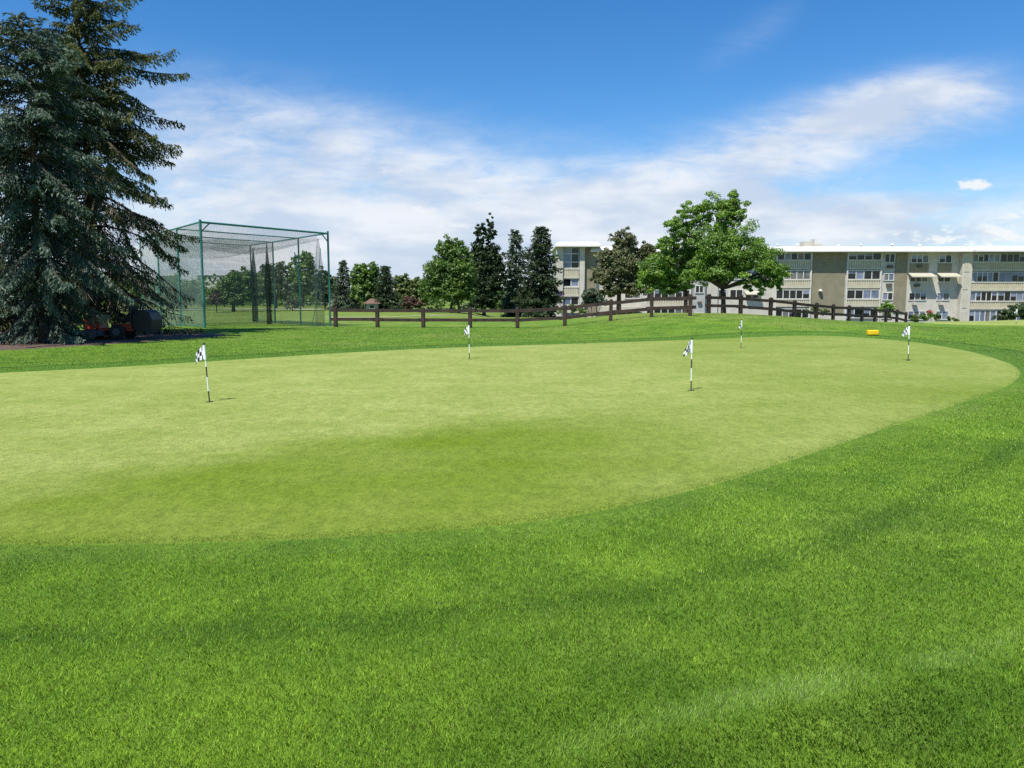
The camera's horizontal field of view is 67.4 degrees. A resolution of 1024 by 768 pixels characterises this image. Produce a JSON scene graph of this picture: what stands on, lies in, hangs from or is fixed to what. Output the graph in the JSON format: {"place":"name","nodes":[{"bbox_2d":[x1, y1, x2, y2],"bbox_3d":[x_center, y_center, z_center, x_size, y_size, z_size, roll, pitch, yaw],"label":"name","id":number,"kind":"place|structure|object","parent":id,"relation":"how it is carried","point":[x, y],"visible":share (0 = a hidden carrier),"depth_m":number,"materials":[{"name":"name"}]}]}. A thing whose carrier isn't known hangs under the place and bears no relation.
{"place":"outdoors","nodes":[
{"label":"outdoors","id":0,"kind":"place"},
{"bbox_2d":[197,275,224,283],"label":"white building","id":1,"kind":"structure","parent":0,"point":[207,280],"depth_m":237.80,"materials":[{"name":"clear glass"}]},
{"bbox_2d":[0,299,1023,767],"bbox_3d":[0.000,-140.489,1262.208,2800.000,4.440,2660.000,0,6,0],"label":"ground","id":2,"kind":"structure","parent":0,"point":[718,327],"depth_m":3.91,"materials":[{"name":"green plant"}]},
{"bbox_2d":[0,331,223,349],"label":"mulch bed","id":3,"kind":"object","parent":2,"relation":"on","point":[160,336],"visible":0.33,"depth_m":27.18,"materials":[{"name":"brown soil"}]},
{"bbox_2d":[0,310,29,327],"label":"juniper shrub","id":4,"kind":"object","parent":3,"relation":"on","point":[15,318],"visible":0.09,"depth_m":31.49,"materials":[{"name":"green plant"}]},
{"bbox_2d":[0,26,83,334],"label":"spruce tree","id":5,"kind":"object","parent":3,"relation":"on","point":[4,327],"visible":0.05,"depth_m":29.20,"materials":[{"name":"green plant"}]},
{"bbox_2d":[0,11,135,345],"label":"spruce tree","id":6,"kind":"object","parent":3,"relation":"on","point":[38,265],"visible":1,"depth_m":24.86,"materials":[{"name":"green plant"}]},
{"bbox_2d":[0,0,204,338],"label":"spruce tree","id":7,"kind":"object","parent":3,"relation":"on","point":[79,30],"visible":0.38,"depth_m":29.85,"materials":[{"name":"green plant"}]},
{"bbox_2d":[79,299,161,338],"bbox_3d":[-14.497,-2.407,28.308,2.760,1.470,1.360,0,6,-3],"label":"ride on mower","id":8,"kind":"object","parent":3,"relation":"on","point":[147,320],"visible":0.85,"depth_m":27.93,"materials":[{"name":"plastic"}]},
{"bbox_2d":[108,277,152,297],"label":"broadleaf tree","id":9,"kind":"object","parent":2,"relation":"on","point":[133,293],"visible":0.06,"depth_m":107.98,"materials":[{"name":"green plant"}]},
{"bbox_2d":[153,273,198,308],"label":"broadleaf tree","id":10,"kind":"object","parent":2,"relation":"on","point":[187,291],"visible":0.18,"depth_m":118.35,"materials":[{"name":"green plant"}]},
{"bbox_2d":[209,290,223,312],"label":"broadleaf tree","id":11,"kind":"object","parent":2,"relation":"on","point":[217,294],"visible":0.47,"depth_m":87.23,"materials":[{"name":"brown plant"}]},
{"bbox_2d":[139,219,330,327],"bbox_3d":[-16.891,-6.279,46.897,8.501,5.660,15.949,-5,8,-37],"label":"golf net cage","id":12,"kind":"object","parent":2,"relation":"on","point":[253,279],"visible":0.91,"depth_m":47.77,"materials":[{"name":"grey fabric"}]},
{"bbox_2d":[208,266,272,311],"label":"broadleaf tree","id":13,"kind":"object","parent":2,"relation":"on","point":[240,290],"visible":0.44,"depth_m":90.57,"materials":[{"name":"green plant"}]},
{"bbox_2d":[0,275,513,306],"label":"wood","id":14,"kind":"object","parent":2,"relation":"on","point":[430,301],"visible":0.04,"depth_m":141.66,"materials":[{"name":"green plant"}]},
{"bbox_2d":[260,261,295,307],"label":"broadleaf tree","id":15,"kind":"object","parent":2,"relation":"on","point":[277,290],"visible":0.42,"depth_m":116.41,"materials":[{"name":"green plant"}]},
{"bbox_2d":[285,297,301,309],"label":"broadleaf tree","id":16,"kind":"object","parent":2,"relation":"on","point":[287,305],"visible":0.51,"depth_m":95.21,"materials":[{"name":"plant"}]},
{"bbox_2d":[284,250,316,306],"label":"broadleaf tree","id":17,"kind":"object","parent":2,"relation":"on","point":[296,291],"visible":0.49,"depth_m":126.04,"materials":[{"name":"green plant"}]},
{"bbox_2d":[311,266,335,309],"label":"broadleaf tree","id":18,"kind":"object","parent":2,"relation":"on","point":[325,295],"visible":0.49,"depth_m":103.54,"materials":[{"name":"green plant"}]},
{"bbox_2d":[326,260,362,309],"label":"conifer tree","id":19,"kind":"object","parent":2,"relation":"on","point":[340,297],"visible":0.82,"depth_m":102.67,"materials":[{"name":"green plant"}]},
{"bbox_2d":[353,301,364,308],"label":"shrub","id":20,"kind":"object","parent":2,"relation":"on","point":[362,305],"visible":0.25,"depth_m":107.11,"materials":[{"name":"green plant"}]},
{"bbox_2d":[349,261,379,306],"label":"broadleaf tree","id":21,"kind":"object","parent":2,"relation":"on","point":[362,279],"visible":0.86,"depth_m":100.53,"materials":[{"name":"green plant"}]},
{"bbox_2d":[363,299,380,308],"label":"hut","id":22,"kind":"object","parent":2,"relation":"on","point":[371,303],"visible":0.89,"depth_m":97.48,"materials":[{"name":"grey paint"}]},
{"bbox_2d":[363,266,403,308],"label":"conifer tree","id":23,"kind":"object","parent":2,"relation":"on","point":[386,296],"visible":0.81,"depth_m":98.75,"materials":[{"name":"green plant"}]},
{"bbox_2d":[376,277,399,300],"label":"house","id":24,"kind":"structure","parent":2,"relation":"on","point":[392,281],"depth_m":148.78,"materials":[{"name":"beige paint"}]},
{"bbox_2d":[392,299,406,308],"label":"shrub","id":25,"kind":"object","parent":2,"relation":"on","point":[399,302],"visible":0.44,"depth_m":104.97,"materials":[{"name":"green plant"}]},
{"bbox_2d":[393,273,427,306],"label":"broadleaf tree","id":26,"kind":"object","parent":2,"relation":"on","point":[407,286],"visible":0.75,"depth_m":106.62,"materials":[{"name":"green plant"}]},
{"bbox_2d":[400,295,425,308],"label":"red bush","id":27,"kind":"object","parent":2,"relation":"on","point":[411,302],"visible":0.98,"depth_m":91.06,"materials":[{"name":"brown plant"}]},
{"bbox_2d":[415,304,455,312],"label":"shrub","id":28,"kind":"object","parent":2,"relation":"on","point":[438,306],"visible":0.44,"depth_m":83.55,"materials":[{"name":"green plant"}]},
{"bbox_2d":[417,234,478,312],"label":"broadleaf tree","id":29,"kind":"object","parent":2,"relation":"on","point":[450,271],"visible":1,"depth_m":74.63,"materials":[{"name":"green plant"}]},
{"bbox_2d":[460,301,477,308],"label":"shrub","id":30,"kind":"object","parent":2,"relation":"on","point":[466,307],"visible":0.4,"depth_m":91.42,"materials":[{"name":"green plant"}]},
{"bbox_2d":[466,212,509,315],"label":"columnar tree","id":31,"kind":"object","parent":2,"relation":"on","point":[489,281],"visible":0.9,"depth_m":82.50,"materials":[{"name":"green plant"}]},
{"bbox_2d":[488,301,506,312],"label":"shrub","id":32,"kind":"object","parent":2,"relation":"on","point":[497,305],"visible":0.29,"depth_m":89.24,"materials":[{"name":"green plant"}]},
{"bbox_2d":[0,336,1019,544],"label":"putting green","id":33,"kind":"object","parent":2,"relation":"on","point":[808,367],"visible":0.99,"depth_m":9.26,"materials":[{"name":"green plant"}]},
{"bbox_2d":[196,342,213,401],"bbox_3d":[-4.547,-0.170,11.305,0.221,0.893,0.114,-3,6,0],"label":"flagstick","id":34,"kind":"object","parent":33,"relation":"on","point":[201,353],"visible":1,"depth_m":11.28},
{"bbox_2d":[464,324,469,358],"bbox_3d":[-1.113,-1.060,19.146,0.221,0.893,0.114,3,7,29],"label":"flagstick","id":35,"kind":"object","parent":33,"relation":"on","point":[467,330],"visible":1,"depth_m":19.12},
{"bbox_2d":[0,388,981,543],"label":"putting turf","id":36,"kind":"structure","parent":33,"relation":"on","point":[370,467],"depth_m":6.90,"materials":[{"name":"green plant"}]},
{"bbox_2d":[683,337,694,390],"bbox_3d":[2.922,-0.327,12.665,0.221,0.893,0.114,-5,8,-31],"label":"flagstick","id":37,"kind":"object","parent":33,"relation":"on","point":[688,349],"visible":1,"depth_m":12.64},
{"bbox_2d":[738,319,741,347],"bbox_3d":[6.969,-1.542,23.395,0.114,0.893,0.221,5,9,38],"label":"flagstick","id":38,"kind":"object","parent":33,"relation":"on","point":[740,325],"visible":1,"depth_m":23.41},
{"bbox_2d":[901,324,910,360],"bbox_3d":[9.594,-1.008,18.680,0.221,0.893,0.114,0,6,11],"label":"flagstick","id":39,"kind":"object","parent":33,"relation":"on","point":[906,331],"visible":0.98,"depth_m":18.66},
{"bbox_2d":[330,294,695,327],"bbox_3d":[-0.312,-3.488,38.335,18.516,2.005,0.242,1,7,10],"label":"rail fence","id":40,"kind":"object","parent":2,"relation":"on","point":[335,319],"visible":0.88,"depth_m":38.22,"materials":[{"name":"brown wood"}]},
{"bbox_2d":[499,229,530,316],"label":"conifer tree","id":41,"kind":"object","parent":2,"relation":"on","point":[512,262],"visible":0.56,"depth_m":86.59,"materials":[{"name":"green plant"}]},
{"bbox_2d":[510,226,566,316],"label":"conifer tree","id":42,"kind":"object","parent":2,"relation":"on","point":[534,296],"visible":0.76,"depth_m":80.58,"materials":[{"name":"green plant"}]},
{"bbox_2d":[556,304,586,314],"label":"shrub","id":43,"kind":"object","parent":2,"relation":"on","point":[582,310],"visible":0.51,"depth_m":99.23,"materials":[{"name":"green plant"}]},
{"bbox_2d":[580,288,608,316],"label":"pine shrub","id":44,"kind":"object","parent":2,"relation":"on","point":[590,295],"visible":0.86,"depth_m":71.28,"materials":[{"name":"plant"}]},
{"bbox_2d":[588,226,655,314],"bbox_3d":[8.343,-8.269,57.407,4.677,7.009,3.245,-3,7,-22],"label":"broadleaf tree","id":45,"kind":"object","parent":2,"relation":"on","point":[620,260],"visible":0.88,"depth_m":56.91,"materials":[{"name":"plant"}]},
{"bbox_2d":[636,237,701,312],"bbox_3d":[9.953,-6.614,47.523,4.717,4.968,2.576,0,6,0],"label":"maple tree","id":46,"kind":"object","parent":2,"relation":"on","point":[664,268],"visible":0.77,"depth_m":47.16,"materials":[{"name":"green plant"}]},
{"bbox_2d":[655,189,792,312],"bbox_3d":[12.696,-7.796,45.983,7.630,7.570,4.393,3,7,24],"label":"maple tree","id":47,"kind":"object","parent":2,"relation":"on","point":[722,259],"visible":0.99,"depth_m":45.40,"materials":[{"name":"green plant"}]},
{"bbox_2d":[550,239,1023,321],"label":"apartment building","id":48,"kind":"structure","parent":2,"relation":"on","point":[977,283],"depth_m":106.83,"materials":[{"name":"beige paint"}]},
{"bbox_2d":[563,247,578,268],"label":"window","id":49,"kind":"structure","parent":48,"relation":"in","point":[570,254],"depth_m":105.93,"materials":[{"name":"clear glass"}]},
{"bbox_2d":[563,278,578,286],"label":"window","id":50,"kind":"structure","parent":48,"relation":"in","point":[569,282],"depth_m":106.30,"materials":[{"name":"clear glass"}]},
{"bbox_2d":[563,296,578,304],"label":"window","id":51,"kind":"structure","parent":48,"relation":"in","point":[574,300],"depth_m":106.58,"materials":[{"name":"white glass"}]},
{"bbox_2d":[624,293,640,298],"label":"window","id":52,"kind":"structure","parent":48,"relation":"in","point":[625,297],"depth_m":107.23,"materials":[{"name":"white glass"}]},
{"bbox_2d":[646,309,682,312],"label":"window","id":53,"kind":"structure","parent":48,"relation":"in","point":[673,310],"depth_m":107.39,"materials":[{"name":"white glass"}]},
{"bbox_2d":[647,290,689,297],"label":"window","id":54,"kind":"structure","parent":48,"relation":"in","point":[655,293],"depth_m":107.13,"materials":[{"name":"white glass"}]},
{"bbox_2d":[695,285,703,292],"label":"window","id":55,"kind":"structure","parent":48,"relation":"in","point":[697,289],"depth_m":106.24,"materials":[{"name":"white glass"}]},
{"bbox_2d":[718,289,726,296],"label":"window","id":56,"kind":"structure","parent":48,"relation":"in","point":[719,290],"depth_m":107.15,"materials":[{"name":"white glass"}]},
{"bbox_2d":[729,289,742,296],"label":"window","id":57,"kind":"structure","parent":48,"relation":"in","point":[732,292],"depth_m":107.18,"materials":[{"name":"white glass"}]},
{"bbox_2d":[734,271,766,279],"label":"window","id":58,"kind":"structure","parent":48,"relation":"in","point":[752,272],"depth_m":106.92,"materials":[{"name":"grey glass"}]},
{"bbox_2d":[745,294,758,298],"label":"window","id":59,"kind":"structure","parent":48,"relation":"in","point":[746,296],"depth_m":107.26,"materials":[{"name":"grey glass"}]},
{"bbox_2d":[775,308,808,317],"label":"window","id":60,"kind":"structure","parent":48,"relation":"in","point":[778,313],"depth_m":107.42,"materials":[{"name":"white glass"}]},
{"bbox_2d":[776,290,809,298],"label":"window","id":61,"kind":"structure","parent":48,"relation":"in","point":[784,294],"depth_m":107.13,"materials":[{"name":"white glass"}]},
{"bbox_2d":[778,253,811,259],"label":"window","id":62,"kind":"structure","parent":48,"relation":"in","point":[789,256],"depth_m":106.53,"materials":[{"name":"grey glass"}]},
{"bbox_2d":[782,270,810,279],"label":"window","id":63,"kind":"structure","parent":48,"relation":"in","point":[797,274],"depth_m":106.82,"materials":[{"name":"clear glass"}]},
{"bbox_2d":[846,308,877,317],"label":"window","id":64,"kind":"structure","parent":48,"relation":"in","point":[857,312],"depth_m":107.42,"materials":[{"name":"white glass"}]},
{"bbox_2d":[847,290,879,298],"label":"window","id":65,"kind":"structure","parent":48,"relation":"in","point":[851,294],"depth_m":107.13,"materials":[{"name":"white glass"}]},
{"bbox_2d":[848,270,880,279],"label":"window","id":66,"kind":"structure","parent":48,"relation":"in","point":[852,274],"depth_m":106.82,"materials":[{"name":"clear glass"}]},
{"bbox_2d":[849,253,881,259],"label":"window","id":67,"kind":"structure","parent":48,"relation":"in","point":[852,256],"depth_m":106.53,"materials":[{"name":"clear glass"}]},
{"bbox_2d":[882,292,892,299],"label":"window","id":68,"kind":"structure","parent":48,"relation":"in","point":[885,295],"depth_m":107.23,"materials":[{"name":"clear glass"}]},
{"bbox_2d":[883,273,893,280],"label":"window","id":69,"kind":"structure","parent":48,"relation":"in","point":[886,276],"depth_m":106.93,"materials":[{"name":"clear glass"}]},
{"bbox_2d":[884,253,895,262],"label":"window","id":70,"kind":"structure","parent":48,"relation":"in","point":[888,257],"depth_m":106.63,"materials":[{"name":"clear glass"}]},
{"bbox_2d":[907,311,925,319],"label":"window","id":71,"kind":"structure","parent":48,"relation":"in","point":[910,313],"depth_m":107.50,"materials":[{"name":"clear glass"}]},
{"bbox_2d":[908,292,926,300],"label":"window","id":72,"kind":"structure","parent":48,"relation":"in","point":[912,296],"depth_m":107.26,"materials":[{"name":"clear glass"}]},
{"bbox_2d":[909,277,927,281],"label":"window","id":73,"kind":"structure","parent":48,"relation":"in","point":[911,279],"depth_m":106.97,"materials":[{"name":"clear glass"}]},
{"bbox_2d":[910,255,928,262],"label":"window","id":74,"kind":"structure","parent":48,"relation":"in","point":[914,258],"depth_m":106.66,"materials":[{"name":"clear glass"}]},
{"bbox_2d":[935,311,948,319],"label":"window","id":75,"kind":"structure","parent":48,"relation":"in","point":[943,314],"depth_m":107.52,"materials":[{"name":"clear glass"}]},
{"bbox_2d":[936,292,949,300],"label":"window","id":76,"kind":"structure","parent":48,"relation":"in","point":[940,296],"depth_m":107.26,"materials":[{"name":"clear glass"}]},
{"bbox_2d":[937,277,950,281],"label":"window","id":77,"kind":"structure","parent":48,"relation":"in","point":[939,279],"depth_m":106.97,"materials":[{"name":"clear glass"}]},
{"bbox_2d":[938,255,951,262],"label":"window","id":78,"kind":"structure","parent":48,"relation":"in","point":[942,258],"depth_m":106.66,"materials":[{"name":"clear glass"}]},
{"bbox_2d":[969,310,996,320],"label":"window","id":79,"kind":"structure","parent":48,"relation":"in","point":[974,315],"depth_m":107.26,"materials":[{"name":"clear glass"}]},
{"bbox_2d":[970,291,997,300],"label":"window","id":80,"kind":"structure","parent":48,"relation":"in","point":[975,295],"depth_m":106.97,"materials":[{"name":"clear glass"}]},
{"bbox_2d":[972,272,998,281],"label":"window","id":81,"kind":"structure","parent":48,"relation":"in","point":[976,276],"depth_m":106.66,"materials":[{"name":"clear glass"}]},
{"bbox_2d":[973,254,1000,261],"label":"window","id":82,"kind":"structure","parent":48,"relation":"in","point":[976,257],"depth_m":106.37,"materials":[{"name":"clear glass"}]},
{"bbox_2d":[996,310,1021,320],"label":"window","id":83,"kind":"structure","parent":48,"relation":"in","point":[998,311],"depth_m":107.26,"materials":[{"name":"clear glass"}]},
{"bbox_2d":[997,291,1023,300],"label":"window","id":84,"kind":"structure","parent":48,"relation":"in","point":[1002,295],"depth_m":106.97,"materials":[{"name":"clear glass"}]},
{"bbox_2d":[999,272,1023,281],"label":"window","id":85,"kind":"structure","parent":48,"relation":"in","point":[1003,276],"depth_m":106.66,"materials":[{"name":"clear glass"}]},
{"bbox_2d":[1000,254,1023,261],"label":"window","id":86,"kind":"structure","parent":48,"relation":"in","point":[1003,257],"depth_m":106.37,"materials":[{"name":"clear glass"}]},
{"bbox_2d":[705,294,907,321],"bbox_3d":[21.237,-4.543,50.508,27.026,2.698,1.677,-6,9,-41],"label":"rail fence","id":87,"kind":"object","parent":2,"relation":"on","point":[771,309],"visible":0.93,"depth_m":46.41,"materials":[{"name":"brown wood"}]},
{"bbox_2d":[804,307,829,317],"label":"shrub","id":88,"kind":"object","parent":2,"relation":"on","point":[824,311],"visible":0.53,"depth_m":103.17,"materials":[{"name":"green plant"}]},
{"bbox_2d":[866,330,878,335],"bbox_3d":[14.059,-1.998,29.932,0.420,0.210,0.220,0,6,0],"label":"tee block","id":89,"kind":"object","parent":2,"relation":"on","point":[872,332],"depth_m":29.83,"materials":[{"name":"yellow plastic"}]},
{"bbox_2d":[877,300,894,321],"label":"shrub","id":90,"kind":"object","parent":2,"relation":"on","point":[888,305],"visible":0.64,"depth_m":103.05,"materials":[{"name":"green plant"}]},
{"bbox_2d":[909,314,920,321],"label":"shrub","id":91,"kind":"object","parent":2,"relation":"on","point":[914,318],"visible":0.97,"depth_m":79.56,"materials":[{"name":"green plant"}]},
{"bbox_2d":[919,313,940,320],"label":"shrub","id":92,"kind":"object","parent":2,"relation":"on","point":[929,315],"visible":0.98,"depth_m":91.59,"materials":[{"name":"green plant"}]},
{"bbox_2d":[946,316,959,320],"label":"shrub","id":93,"kind":"object","parent":2,"relation":"on","point":[949,318],"visible":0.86,"depth_m":91.74,"materials":[{"name":"green plant"}]},
{"bbox_2d":[924,320,1023,325],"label":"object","id":94,"kind":"object","parent":2,"relation":"on","point":[1011,322],"visible":0.98,"depth_m":45.15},
{"bbox_2d":[990,301,1023,319],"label":"shrub","id":95,"kind":"object","parent":2,"relation":"on","point":[1010,314],"visible":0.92,"depth_m":89.42,"materials":[{"name":"green plant"}]},
{"bbox_2d":[0,314,1023,371],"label":"rough grass","id":96,"kind":"structure","parent":0,"point":[60,349],"depth_m":27.40,"materials":[{"name":"green plant"}]},
{"bbox_2d":[0,0,1023,292],"label":"sky","id":97,"kind":"structure","parent":0,"point":[388,128],"materials":[{"name":"blue"}]}
]}

